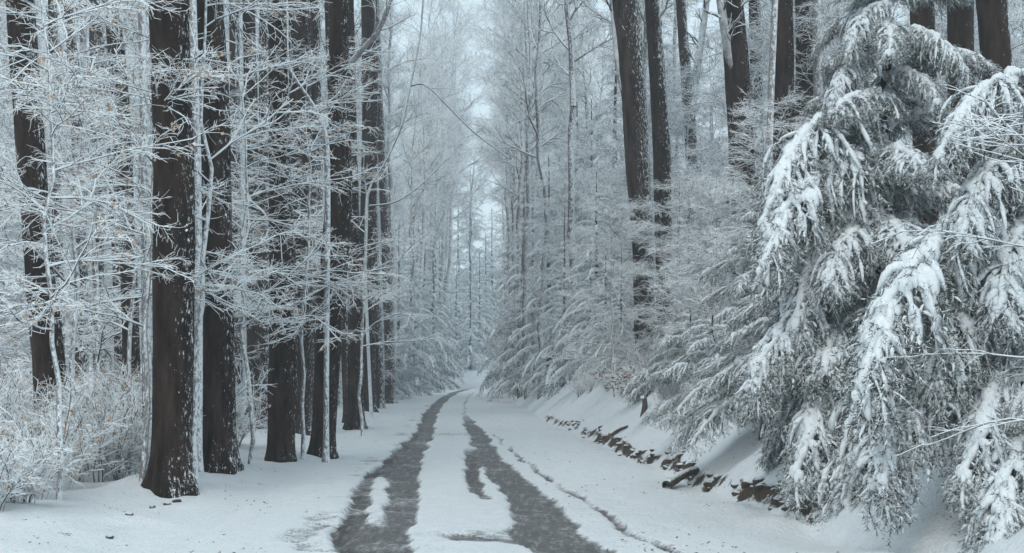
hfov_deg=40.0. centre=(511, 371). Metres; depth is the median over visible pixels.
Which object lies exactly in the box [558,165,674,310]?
frosted young tree
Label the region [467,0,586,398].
bare tree
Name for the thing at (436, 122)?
bare tree
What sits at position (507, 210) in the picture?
bare tree
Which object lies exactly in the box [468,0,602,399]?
bare tree
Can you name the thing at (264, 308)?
young tree
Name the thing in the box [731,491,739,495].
stone
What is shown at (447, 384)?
evergreen tree
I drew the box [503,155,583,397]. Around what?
evergreen tree
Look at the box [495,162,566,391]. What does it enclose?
evergreen tree
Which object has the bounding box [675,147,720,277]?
evergreen tree
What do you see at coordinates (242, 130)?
bare tree
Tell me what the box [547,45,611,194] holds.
bare tree
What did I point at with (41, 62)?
bare tree
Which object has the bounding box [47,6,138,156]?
bare tree
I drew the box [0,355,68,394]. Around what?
frosted shrub
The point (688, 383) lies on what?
frosted shrub
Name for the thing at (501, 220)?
bare tree
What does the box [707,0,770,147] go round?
bare tree
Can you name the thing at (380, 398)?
forest tree
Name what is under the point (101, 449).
frosted shrub
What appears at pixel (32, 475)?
frosted shrub
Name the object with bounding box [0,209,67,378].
frosted young tree
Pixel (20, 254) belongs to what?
frosted young tree
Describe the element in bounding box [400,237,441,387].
evergreen tree
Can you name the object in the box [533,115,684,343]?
frosted young tree
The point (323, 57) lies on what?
bare tree
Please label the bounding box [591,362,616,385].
frosted shrub
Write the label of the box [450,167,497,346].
evergreen tree
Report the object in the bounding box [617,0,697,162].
bare tree
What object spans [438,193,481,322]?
evergreen tree
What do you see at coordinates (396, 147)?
bare tree
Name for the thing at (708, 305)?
frosted shrub
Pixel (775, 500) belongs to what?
stone
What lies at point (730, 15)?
forest tree
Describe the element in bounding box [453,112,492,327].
bare tree
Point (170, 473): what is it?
forest tree
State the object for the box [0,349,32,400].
frosted shrub
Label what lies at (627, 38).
forest tree
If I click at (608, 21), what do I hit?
bare tree
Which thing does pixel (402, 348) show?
frosted young tree
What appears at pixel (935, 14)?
bare tree
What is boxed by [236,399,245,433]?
frosted shrub
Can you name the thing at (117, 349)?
forest tree
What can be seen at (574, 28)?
bare tree
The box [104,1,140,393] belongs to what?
forest tree
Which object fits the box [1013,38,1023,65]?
frosted young tree
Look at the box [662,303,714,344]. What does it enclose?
frosted shrub
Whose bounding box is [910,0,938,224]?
forest tree
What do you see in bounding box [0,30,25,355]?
frosted young tree
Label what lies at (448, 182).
bare tree
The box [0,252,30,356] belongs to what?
frosted young tree
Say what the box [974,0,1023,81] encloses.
bare tree
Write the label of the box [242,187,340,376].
frosted young tree
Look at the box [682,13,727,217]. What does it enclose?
bare tree
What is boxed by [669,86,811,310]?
frosted young tree
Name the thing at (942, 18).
frosted young tree
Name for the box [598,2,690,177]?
bare tree
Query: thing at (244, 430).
frosted shrub
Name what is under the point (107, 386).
frosted shrub
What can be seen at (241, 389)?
frosted shrub
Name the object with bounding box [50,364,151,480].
frosted shrub
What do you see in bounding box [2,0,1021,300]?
sky
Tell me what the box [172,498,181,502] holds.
stone
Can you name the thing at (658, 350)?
frosted shrub
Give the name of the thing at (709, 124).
frosted young tree
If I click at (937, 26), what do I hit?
bare tree
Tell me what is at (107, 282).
frosted young tree
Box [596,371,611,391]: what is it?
frosted shrub
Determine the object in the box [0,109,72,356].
frosted young tree
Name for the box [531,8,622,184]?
bare tree
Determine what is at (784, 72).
forest tree
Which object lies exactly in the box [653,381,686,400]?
frosted shrub
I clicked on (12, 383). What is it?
frosted shrub
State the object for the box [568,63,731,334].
frosted young tree
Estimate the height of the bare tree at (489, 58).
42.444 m
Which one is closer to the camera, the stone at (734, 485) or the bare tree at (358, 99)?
the stone at (734, 485)
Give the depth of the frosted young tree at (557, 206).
56.57 m
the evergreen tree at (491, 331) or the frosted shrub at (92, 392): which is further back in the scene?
the evergreen tree at (491, 331)
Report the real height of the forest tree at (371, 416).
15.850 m
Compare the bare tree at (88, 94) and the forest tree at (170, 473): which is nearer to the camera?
the forest tree at (170, 473)
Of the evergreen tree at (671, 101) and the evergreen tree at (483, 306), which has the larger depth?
the evergreen tree at (483, 306)
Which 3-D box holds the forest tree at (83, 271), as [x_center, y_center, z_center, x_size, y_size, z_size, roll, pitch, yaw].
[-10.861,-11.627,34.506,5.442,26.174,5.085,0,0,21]
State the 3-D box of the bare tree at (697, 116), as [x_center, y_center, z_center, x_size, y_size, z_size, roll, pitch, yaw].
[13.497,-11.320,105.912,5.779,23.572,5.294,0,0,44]
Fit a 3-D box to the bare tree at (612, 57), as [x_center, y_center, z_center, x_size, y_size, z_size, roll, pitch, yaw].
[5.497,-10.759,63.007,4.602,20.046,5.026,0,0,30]
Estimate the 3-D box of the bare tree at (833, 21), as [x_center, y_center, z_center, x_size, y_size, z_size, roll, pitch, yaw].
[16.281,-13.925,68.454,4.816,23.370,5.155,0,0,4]
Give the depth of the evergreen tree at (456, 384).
123.87 m
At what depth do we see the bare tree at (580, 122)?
135.53 m
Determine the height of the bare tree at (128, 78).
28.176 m
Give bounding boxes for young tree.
[0,0,210,481]
[0,0,232,499]
[0,0,312,481]
[0,5,152,397]
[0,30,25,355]
[0,96,152,377]
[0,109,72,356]
[0,113,111,385]
[0,135,72,378]
[0,146,91,392]
[0,182,68,375]
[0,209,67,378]
[0,212,70,387]
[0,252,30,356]
[9,203,113,377]
[9,213,108,359]
[13,0,339,478]
[28,1,292,413]
[65,240,114,380]
[67,204,140,366]
[79,116,268,371]
[108,44,258,375]
[122,31,369,310]
[134,22,382,464]
[140,140,246,370]
[231,47,426,458]
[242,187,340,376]
[242,230,246,369]
[296,137,454,435]
[323,191,409,382]
[347,173,421,353]
[347,199,407,382]
[382,297,419,392]
[396,269,449,367]
[478,163,567,344]
[478,196,566,354]
[485,170,594,339]
[487,236,516,351]
[515,164,626,338]
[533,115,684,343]
[540,188,667,396]
[546,190,588,298]
[556,150,680,351]
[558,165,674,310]
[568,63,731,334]
[601,47,729,305]
[619,171,730,333]
[632,0,844,327]
[647,152,760,334]
[649,62,767,248]
[653,49,795,283]
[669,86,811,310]
[672,21,823,262]
[673,149,724,234]
[710,0,911,244]
[792,0,977,216]
[844,3,1016,218]
[868,0,1023,215]
[900,0,1023,87]
[935,0,1023,67]
[980,11,1023,157]
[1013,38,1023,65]
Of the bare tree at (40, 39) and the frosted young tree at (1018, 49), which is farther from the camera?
the bare tree at (40, 39)
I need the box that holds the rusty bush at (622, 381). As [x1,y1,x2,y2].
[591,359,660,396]
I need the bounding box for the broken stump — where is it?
[640,395,647,416]
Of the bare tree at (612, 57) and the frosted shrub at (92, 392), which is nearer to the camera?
the frosted shrub at (92, 392)
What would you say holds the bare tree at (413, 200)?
on the ground
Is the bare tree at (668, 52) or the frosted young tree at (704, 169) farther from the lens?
the bare tree at (668, 52)
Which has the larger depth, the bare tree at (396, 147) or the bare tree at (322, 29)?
the bare tree at (396, 147)
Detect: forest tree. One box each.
[6,0,67,413]
[48,0,65,361]
[64,5,88,390]
[89,0,105,399]
[93,0,122,390]
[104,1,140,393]
[140,0,199,498]
[197,0,243,474]
[229,0,244,421]
[242,0,258,415]
[255,0,268,428]
[264,0,297,462]
[288,0,311,435]
[306,0,416,458]
[308,0,313,415]
[310,0,322,365]
[324,0,347,422]
[342,0,367,429]
[360,0,378,412]
[364,0,508,419]
[375,193,385,408]
[377,0,397,403]
[602,0,656,364]
[645,0,674,351]
[676,0,715,267]
[691,0,758,337]
[749,0,764,210]
[773,0,795,162]
[795,0,813,244]
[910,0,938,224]
[947,0,975,199]
[975,0,1011,106]
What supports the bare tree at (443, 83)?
on the ground
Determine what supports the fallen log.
on the ground
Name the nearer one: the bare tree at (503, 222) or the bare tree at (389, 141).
the bare tree at (389, 141)
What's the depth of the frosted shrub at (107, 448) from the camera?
18.55 m
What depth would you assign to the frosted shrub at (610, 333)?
41.01 m
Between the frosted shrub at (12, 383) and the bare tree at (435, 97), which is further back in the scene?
the bare tree at (435, 97)
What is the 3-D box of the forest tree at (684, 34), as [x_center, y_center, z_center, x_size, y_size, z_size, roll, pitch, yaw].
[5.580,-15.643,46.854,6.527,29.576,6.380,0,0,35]
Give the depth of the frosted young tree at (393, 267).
70.70 m
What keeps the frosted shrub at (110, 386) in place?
on the ground
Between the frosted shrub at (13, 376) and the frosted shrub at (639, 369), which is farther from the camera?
the frosted shrub at (639, 369)
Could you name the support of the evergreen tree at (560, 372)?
on the ground
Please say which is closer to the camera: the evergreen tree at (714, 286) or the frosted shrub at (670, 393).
the frosted shrub at (670, 393)
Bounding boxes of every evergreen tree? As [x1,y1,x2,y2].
[347,290,397,394]
[379,257,414,399]
[382,228,445,395]
[396,227,443,392]
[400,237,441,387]
[408,226,461,388]
[422,239,464,389]
[436,228,460,343]
[437,272,466,376]
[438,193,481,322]
[447,265,477,361]
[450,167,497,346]
[453,264,490,369]
[457,253,499,357]
[462,234,503,352]
[473,207,503,345]
[474,198,506,320]
[475,189,537,397]
[477,189,529,393]
[484,190,558,401]
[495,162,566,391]
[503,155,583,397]
[518,89,607,316]
[519,210,586,398]
[532,100,623,388]
[538,171,631,399]
[551,28,631,332]
[560,223,607,384]
[568,242,627,383]
[591,244,633,377]
[594,20,708,329]
[655,185,702,315]
[661,202,709,341]
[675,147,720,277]
[691,219,736,321]
[696,131,732,301]
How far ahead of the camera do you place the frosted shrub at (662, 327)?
38.12 m
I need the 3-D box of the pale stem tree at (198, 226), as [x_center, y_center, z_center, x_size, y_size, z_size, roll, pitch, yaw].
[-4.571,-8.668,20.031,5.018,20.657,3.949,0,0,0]
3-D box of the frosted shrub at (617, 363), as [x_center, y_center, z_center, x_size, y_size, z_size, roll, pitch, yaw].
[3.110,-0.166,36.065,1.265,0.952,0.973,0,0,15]
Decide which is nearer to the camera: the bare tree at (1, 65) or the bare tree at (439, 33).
the bare tree at (1, 65)
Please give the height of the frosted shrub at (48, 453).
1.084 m
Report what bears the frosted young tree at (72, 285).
on the ground
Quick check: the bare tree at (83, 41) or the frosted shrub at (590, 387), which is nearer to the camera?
the frosted shrub at (590, 387)
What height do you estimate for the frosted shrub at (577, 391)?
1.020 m
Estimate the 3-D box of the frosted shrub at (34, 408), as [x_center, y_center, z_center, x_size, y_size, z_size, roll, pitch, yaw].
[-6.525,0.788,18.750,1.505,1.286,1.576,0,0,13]
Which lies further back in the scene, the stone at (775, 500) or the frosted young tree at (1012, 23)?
the frosted young tree at (1012, 23)
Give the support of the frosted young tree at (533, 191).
on the ground
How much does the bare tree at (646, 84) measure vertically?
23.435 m
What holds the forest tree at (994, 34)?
on the ground
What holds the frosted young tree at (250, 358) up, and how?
on the ground
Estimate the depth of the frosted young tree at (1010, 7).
32.45 m
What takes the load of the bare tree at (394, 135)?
on the ground
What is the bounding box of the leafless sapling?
[854,80,1023,461]
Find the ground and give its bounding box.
[0,328,1023,552]
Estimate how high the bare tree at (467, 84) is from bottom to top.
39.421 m
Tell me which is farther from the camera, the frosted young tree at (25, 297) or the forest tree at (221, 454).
the frosted young tree at (25, 297)
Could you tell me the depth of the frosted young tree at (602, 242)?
36.27 m
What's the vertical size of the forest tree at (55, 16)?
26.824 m
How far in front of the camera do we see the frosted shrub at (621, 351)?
38.57 m
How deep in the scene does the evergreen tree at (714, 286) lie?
30.96 m
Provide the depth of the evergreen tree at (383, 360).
69.99 m
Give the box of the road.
[177,370,748,552]
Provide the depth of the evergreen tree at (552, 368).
52.86 m
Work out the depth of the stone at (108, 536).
12.59 m
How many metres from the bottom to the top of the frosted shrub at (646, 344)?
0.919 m
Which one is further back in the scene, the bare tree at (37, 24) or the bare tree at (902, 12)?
the bare tree at (902, 12)
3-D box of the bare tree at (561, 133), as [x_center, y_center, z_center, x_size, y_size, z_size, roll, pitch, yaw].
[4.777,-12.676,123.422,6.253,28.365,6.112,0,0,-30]
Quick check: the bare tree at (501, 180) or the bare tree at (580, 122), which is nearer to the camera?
the bare tree at (501, 180)
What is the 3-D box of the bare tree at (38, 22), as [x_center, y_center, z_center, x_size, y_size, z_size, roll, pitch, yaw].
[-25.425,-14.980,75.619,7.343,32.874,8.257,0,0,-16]
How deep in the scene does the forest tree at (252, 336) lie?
41.84 m
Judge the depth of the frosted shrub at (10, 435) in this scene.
17.54 m
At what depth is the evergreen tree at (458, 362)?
141.57 m
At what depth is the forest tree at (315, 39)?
39.88 m
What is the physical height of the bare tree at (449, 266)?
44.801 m
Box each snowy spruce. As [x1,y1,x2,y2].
[725,0,1003,530]
[831,66,1023,552]
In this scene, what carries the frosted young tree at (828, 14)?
on the ground
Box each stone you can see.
[105,534,113,538]
[125,511,132,515]
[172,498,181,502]
[703,481,710,486]
[713,474,722,480]
[731,482,738,488]
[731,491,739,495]
[741,481,750,488]
[753,476,765,484]
[753,484,764,490]
[773,498,779,503]
[781,504,790,510]
[813,501,824,509]
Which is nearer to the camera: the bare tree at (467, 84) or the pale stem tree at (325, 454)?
the pale stem tree at (325, 454)
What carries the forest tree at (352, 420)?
on the ground
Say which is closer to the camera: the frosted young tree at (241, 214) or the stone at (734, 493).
the stone at (734, 493)
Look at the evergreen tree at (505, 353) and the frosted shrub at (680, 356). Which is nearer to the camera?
the frosted shrub at (680, 356)
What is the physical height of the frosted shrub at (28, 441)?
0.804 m
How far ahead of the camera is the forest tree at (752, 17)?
37.97 m
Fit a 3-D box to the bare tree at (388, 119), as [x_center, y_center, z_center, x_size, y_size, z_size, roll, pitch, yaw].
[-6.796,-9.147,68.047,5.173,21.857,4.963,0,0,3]
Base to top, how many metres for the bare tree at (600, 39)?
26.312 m
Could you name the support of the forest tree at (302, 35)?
on the ground
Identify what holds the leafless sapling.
on the ground
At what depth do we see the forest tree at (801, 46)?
32.57 m
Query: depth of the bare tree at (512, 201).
82.83 m
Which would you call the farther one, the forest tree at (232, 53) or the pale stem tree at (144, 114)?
the forest tree at (232, 53)
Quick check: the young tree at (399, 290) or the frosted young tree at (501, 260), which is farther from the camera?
the frosted young tree at (501, 260)
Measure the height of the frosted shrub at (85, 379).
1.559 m
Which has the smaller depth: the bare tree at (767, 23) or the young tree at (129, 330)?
the young tree at (129, 330)
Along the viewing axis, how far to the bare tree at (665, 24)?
77.58 m
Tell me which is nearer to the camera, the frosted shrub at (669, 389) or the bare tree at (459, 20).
the frosted shrub at (669, 389)
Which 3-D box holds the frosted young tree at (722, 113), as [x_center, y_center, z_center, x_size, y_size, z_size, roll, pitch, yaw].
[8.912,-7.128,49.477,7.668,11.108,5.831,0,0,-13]
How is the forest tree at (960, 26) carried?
on the ground
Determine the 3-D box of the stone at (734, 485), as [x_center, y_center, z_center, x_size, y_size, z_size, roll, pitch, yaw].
[2.670,1.354,16.753,0.136,0.069,0.108,-9,10,-23]
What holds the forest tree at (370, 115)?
on the ground
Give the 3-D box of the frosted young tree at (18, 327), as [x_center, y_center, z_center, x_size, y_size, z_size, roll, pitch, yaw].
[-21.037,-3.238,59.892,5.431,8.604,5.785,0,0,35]
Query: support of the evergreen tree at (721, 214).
on the ground
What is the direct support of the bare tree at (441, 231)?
on the ground
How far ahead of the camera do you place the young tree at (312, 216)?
28.55 m
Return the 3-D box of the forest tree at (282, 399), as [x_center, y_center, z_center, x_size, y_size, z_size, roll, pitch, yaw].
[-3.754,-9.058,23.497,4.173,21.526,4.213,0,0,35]
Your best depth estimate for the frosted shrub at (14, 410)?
18.77 m
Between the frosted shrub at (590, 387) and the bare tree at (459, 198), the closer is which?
the frosted shrub at (590, 387)
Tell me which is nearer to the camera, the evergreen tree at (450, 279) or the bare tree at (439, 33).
the bare tree at (439, 33)
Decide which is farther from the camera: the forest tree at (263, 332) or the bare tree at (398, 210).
the bare tree at (398, 210)
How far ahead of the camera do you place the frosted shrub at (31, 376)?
26.00 m
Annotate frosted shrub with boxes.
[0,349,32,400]
[0,351,88,413]
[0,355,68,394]
[0,358,82,394]
[0,359,46,437]
[0,366,141,489]
[0,367,25,397]
[0,375,99,457]
[0,377,109,456]
[0,382,32,412]
[0,382,76,459]
[0,385,95,450]
[0,390,32,435]
[0,419,91,499]
[0,422,76,503]
[0,423,59,510]
[0,438,53,502]
[1,381,64,425]
[1,436,62,502]
[2,429,68,468]
[3,359,27,398]
[20,354,100,395]
[27,364,111,398]
[27,376,89,432]
[27,380,120,426]
[28,380,149,482]
[43,359,141,469]
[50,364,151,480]
[62,398,117,473]
[67,355,141,412]
[75,378,126,416]
[76,368,127,411]
[78,376,205,479]
[95,351,255,415]
[95,370,141,412]
[114,332,277,439]
[235,366,267,446]
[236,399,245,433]
[566,366,589,397]
[575,360,600,393]
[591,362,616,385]
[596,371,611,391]
[598,314,633,353]
[604,314,633,343]
[605,338,632,364]
[608,365,630,396]
[609,349,644,374]
[621,353,656,374]
[624,334,658,370]
[626,382,643,404]
[629,329,663,357]
[648,331,681,362]
[648,376,684,400]
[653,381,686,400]
[656,305,683,334]
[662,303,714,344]
[669,279,753,334]
[673,347,695,383]
[683,374,725,388]
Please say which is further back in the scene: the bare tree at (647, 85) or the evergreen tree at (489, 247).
the evergreen tree at (489, 247)
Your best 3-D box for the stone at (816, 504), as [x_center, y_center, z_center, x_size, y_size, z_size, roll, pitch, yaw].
[3.054,1.320,13.887,0.124,0.094,0.171,-3,24,-32]
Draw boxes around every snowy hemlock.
[619,307,722,403]
[638,315,750,442]
[656,294,777,462]
[683,201,810,351]
[698,230,810,414]
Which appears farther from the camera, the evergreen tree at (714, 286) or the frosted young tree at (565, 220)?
the frosted young tree at (565, 220)
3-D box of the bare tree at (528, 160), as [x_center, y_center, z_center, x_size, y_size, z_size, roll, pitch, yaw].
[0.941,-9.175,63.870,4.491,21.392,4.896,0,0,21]
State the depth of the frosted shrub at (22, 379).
26.12 m
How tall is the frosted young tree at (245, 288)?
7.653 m
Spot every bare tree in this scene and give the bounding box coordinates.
[0,0,70,383]
[0,0,88,127]
[0,0,137,334]
[0,2,49,376]
[0,3,13,157]
[0,15,46,334]
[1,0,64,171]
[1,0,148,368]
[40,1,138,213]
[42,0,106,186]
[42,35,104,380]
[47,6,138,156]
[57,0,150,157]
[62,2,148,382]
[79,7,149,77]
[87,0,241,351]
[146,0,258,73]
[223,0,288,394]
[224,0,287,145]
[225,0,327,113]
[227,34,244,199]
[255,0,383,217]
[257,3,361,130]
[286,0,407,405]
[287,8,327,125]
[320,5,361,185]
[354,0,423,199]
[355,32,400,203]
[356,0,445,362]
[356,27,423,236]
[357,52,416,309]
[357,60,409,217]
[358,31,428,244]
[379,131,409,321]
[379,160,406,255]
[387,0,475,300]
[392,36,452,386]
[392,76,435,238]
[393,50,462,390]
[393,124,441,268]
[394,24,472,280]
[394,118,443,294]
[396,35,480,303]
[396,170,429,287]
[397,0,490,326]
[397,25,473,222]
[399,28,477,284]
[402,135,458,314]
[406,24,482,370]
[408,20,489,329]
[408,101,465,225]
[410,114,468,333]
[417,0,496,322]
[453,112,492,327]
[463,0,544,312]
[463,1,551,173]
[465,1,544,392]
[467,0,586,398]
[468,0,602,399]
[471,0,557,395]
[473,15,557,394]
[474,39,551,228]
[485,144,530,275]
[486,0,579,399]
[486,93,544,253]
[488,0,596,246]
[490,98,556,230]
[512,0,643,378]
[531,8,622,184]
[533,8,622,208]
[533,73,567,281]
[542,0,621,226]
[542,36,600,219]
[542,73,584,217]
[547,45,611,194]
[551,61,592,216]
[558,12,621,185]
[572,0,700,78]
[579,0,678,212]
[585,0,701,110]
[590,72,624,165]
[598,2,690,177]
[601,10,681,160]
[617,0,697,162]
[647,0,723,221]
[647,51,697,163]
[670,68,721,215]
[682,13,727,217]
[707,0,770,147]
[744,0,795,72]
[747,0,826,33]
[761,2,795,69]
[821,0,877,77]
[871,1,935,140]
[893,1,946,22]
[901,1,946,214]
[941,0,1023,58]
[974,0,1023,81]
[1010,1,1021,66]
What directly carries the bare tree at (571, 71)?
on the ground
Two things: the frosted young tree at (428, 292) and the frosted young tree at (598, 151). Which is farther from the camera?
the frosted young tree at (428, 292)
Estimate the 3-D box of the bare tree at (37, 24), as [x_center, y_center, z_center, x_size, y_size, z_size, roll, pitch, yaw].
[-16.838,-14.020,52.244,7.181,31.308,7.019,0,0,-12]
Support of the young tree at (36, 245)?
on the ground
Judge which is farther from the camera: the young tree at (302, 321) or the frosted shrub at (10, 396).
the young tree at (302, 321)
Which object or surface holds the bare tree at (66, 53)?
on the ground
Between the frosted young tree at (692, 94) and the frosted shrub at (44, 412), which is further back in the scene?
the frosted young tree at (692, 94)
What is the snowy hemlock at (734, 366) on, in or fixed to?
on the ground
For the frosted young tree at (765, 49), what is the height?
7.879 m
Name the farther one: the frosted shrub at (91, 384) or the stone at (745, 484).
the frosted shrub at (91, 384)
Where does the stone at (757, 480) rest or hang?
on the ground
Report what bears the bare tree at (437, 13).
on the ground
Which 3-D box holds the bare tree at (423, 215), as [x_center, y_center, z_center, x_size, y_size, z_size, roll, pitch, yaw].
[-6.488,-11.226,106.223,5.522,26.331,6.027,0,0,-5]
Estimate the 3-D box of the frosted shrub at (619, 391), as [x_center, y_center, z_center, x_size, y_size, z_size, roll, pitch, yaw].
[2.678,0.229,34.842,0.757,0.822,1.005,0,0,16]
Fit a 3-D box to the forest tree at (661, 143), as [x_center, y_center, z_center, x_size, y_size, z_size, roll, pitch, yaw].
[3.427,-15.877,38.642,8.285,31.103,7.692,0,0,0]
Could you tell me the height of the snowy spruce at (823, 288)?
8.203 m
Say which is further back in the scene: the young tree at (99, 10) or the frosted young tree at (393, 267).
the frosted young tree at (393, 267)
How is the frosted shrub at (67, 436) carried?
on the ground
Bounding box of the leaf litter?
[2,399,937,552]
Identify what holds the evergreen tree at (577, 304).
on the ground
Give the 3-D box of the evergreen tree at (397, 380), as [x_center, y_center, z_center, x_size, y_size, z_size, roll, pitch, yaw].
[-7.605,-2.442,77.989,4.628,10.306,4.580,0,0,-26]
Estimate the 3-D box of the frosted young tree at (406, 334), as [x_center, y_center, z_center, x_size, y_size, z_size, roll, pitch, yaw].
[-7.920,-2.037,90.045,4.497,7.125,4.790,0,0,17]
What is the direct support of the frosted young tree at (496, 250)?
on the ground
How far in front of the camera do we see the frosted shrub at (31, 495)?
14.80 m
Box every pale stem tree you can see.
[138,0,151,470]
[190,0,203,472]
[284,59,329,461]
[764,0,777,200]
[812,0,822,114]
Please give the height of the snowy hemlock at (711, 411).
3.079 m
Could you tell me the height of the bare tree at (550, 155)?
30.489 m
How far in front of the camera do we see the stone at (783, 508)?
14.47 m
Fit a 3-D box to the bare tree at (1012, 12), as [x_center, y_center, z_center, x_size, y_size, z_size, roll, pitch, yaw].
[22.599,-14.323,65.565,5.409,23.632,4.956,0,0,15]
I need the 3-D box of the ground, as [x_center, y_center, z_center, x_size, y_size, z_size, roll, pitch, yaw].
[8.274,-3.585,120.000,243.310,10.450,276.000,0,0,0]
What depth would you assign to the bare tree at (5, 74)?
80.79 m
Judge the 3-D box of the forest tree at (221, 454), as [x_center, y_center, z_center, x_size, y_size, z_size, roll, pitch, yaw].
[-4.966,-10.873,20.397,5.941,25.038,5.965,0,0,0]
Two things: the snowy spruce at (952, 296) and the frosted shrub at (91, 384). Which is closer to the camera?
the snowy spruce at (952, 296)
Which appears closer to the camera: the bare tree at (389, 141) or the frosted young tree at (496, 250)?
the bare tree at (389, 141)
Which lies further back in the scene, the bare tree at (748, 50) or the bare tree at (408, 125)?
the bare tree at (408, 125)
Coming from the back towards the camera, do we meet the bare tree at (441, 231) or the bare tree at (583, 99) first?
the bare tree at (441, 231)
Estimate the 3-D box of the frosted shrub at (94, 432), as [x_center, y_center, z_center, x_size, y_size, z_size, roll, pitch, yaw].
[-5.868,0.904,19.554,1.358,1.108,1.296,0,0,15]
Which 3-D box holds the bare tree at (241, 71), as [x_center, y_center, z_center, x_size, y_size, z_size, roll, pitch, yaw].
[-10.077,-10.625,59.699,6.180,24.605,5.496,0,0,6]
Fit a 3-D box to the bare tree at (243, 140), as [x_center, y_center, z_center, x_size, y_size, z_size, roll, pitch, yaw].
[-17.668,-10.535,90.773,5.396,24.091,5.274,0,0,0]
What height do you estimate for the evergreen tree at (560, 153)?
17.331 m
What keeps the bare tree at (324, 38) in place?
on the ground
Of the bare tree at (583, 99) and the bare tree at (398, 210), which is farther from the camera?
the bare tree at (398, 210)
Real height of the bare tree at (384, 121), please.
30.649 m
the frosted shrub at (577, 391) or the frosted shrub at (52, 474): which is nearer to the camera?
the frosted shrub at (52, 474)
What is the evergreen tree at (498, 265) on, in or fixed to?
on the ground
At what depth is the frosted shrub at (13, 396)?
21.14 m
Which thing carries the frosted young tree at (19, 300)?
on the ground
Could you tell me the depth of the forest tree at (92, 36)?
37.92 m
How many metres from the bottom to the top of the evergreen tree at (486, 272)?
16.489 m
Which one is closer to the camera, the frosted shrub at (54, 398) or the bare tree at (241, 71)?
the frosted shrub at (54, 398)
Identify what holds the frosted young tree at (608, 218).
on the ground
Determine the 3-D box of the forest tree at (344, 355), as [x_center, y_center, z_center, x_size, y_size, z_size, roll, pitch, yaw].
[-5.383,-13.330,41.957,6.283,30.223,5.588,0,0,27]
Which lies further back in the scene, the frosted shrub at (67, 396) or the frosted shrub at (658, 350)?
the frosted shrub at (658, 350)
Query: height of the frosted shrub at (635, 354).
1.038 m
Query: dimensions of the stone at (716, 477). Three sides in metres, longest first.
0.160 x 0.105 x 0.083 m
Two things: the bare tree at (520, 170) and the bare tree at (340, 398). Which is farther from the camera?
the bare tree at (520, 170)
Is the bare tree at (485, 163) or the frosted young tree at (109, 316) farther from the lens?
the bare tree at (485, 163)
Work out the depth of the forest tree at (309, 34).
43.81 m
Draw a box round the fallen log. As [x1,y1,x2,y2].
[662,466,699,488]
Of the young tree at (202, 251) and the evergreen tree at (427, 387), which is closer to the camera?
the young tree at (202, 251)
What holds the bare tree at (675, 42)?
on the ground
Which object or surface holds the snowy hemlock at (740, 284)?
on the ground
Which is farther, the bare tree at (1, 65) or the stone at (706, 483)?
the bare tree at (1, 65)
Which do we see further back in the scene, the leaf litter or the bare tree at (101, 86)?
the bare tree at (101, 86)
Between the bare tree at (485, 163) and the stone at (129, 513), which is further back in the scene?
the bare tree at (485, 163)
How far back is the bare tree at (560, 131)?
119.81 m
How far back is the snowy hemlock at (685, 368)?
22.40 m
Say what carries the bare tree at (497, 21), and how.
on the ground
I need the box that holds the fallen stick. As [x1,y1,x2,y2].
[609,425,627,436]
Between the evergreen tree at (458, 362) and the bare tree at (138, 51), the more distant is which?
the evergreen tree at (458, 362)
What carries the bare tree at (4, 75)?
on the ground
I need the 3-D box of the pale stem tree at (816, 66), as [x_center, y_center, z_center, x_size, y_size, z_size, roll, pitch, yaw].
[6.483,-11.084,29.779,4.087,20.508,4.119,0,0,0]
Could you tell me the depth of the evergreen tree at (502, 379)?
81.63 m
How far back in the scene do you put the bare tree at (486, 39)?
122.96 m
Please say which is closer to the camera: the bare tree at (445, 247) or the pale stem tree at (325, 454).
the pale stem tree at (325, 454)
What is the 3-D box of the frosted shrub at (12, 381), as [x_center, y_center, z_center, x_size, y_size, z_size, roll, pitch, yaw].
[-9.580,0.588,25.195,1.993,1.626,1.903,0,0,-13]
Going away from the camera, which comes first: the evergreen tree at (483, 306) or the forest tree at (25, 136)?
the forest tree at (25, 136)
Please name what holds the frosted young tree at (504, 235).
on the ground
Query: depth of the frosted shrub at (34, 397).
20.30 m
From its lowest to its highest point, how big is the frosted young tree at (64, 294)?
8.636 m
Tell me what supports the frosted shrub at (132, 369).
on the ground
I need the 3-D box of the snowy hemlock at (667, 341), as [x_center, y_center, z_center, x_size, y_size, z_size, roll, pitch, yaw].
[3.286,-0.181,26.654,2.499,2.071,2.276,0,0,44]
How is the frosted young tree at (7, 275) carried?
on the ground
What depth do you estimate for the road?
16.56 m
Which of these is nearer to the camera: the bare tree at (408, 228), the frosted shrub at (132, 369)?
the frosted shrub at (132, 369)
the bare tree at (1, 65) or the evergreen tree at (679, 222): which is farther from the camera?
the bare tree at (1, 65)
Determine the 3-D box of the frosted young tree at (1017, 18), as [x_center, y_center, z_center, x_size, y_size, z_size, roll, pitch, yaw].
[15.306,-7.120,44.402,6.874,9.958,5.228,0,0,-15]
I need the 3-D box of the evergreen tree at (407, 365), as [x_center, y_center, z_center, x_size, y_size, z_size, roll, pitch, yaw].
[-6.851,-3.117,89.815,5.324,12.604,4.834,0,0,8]
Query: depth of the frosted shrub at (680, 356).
26.49 m
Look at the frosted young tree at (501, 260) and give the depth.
89.46 m
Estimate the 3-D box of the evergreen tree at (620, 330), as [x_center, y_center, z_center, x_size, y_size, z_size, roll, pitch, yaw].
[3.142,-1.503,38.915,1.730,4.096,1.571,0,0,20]
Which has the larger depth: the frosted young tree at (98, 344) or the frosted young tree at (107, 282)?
the frosted young tree at (107, 282)
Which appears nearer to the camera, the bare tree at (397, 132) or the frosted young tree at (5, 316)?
the frosted young tree at (5, 316)
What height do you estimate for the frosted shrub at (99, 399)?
1.342 m
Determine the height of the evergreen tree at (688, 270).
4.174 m

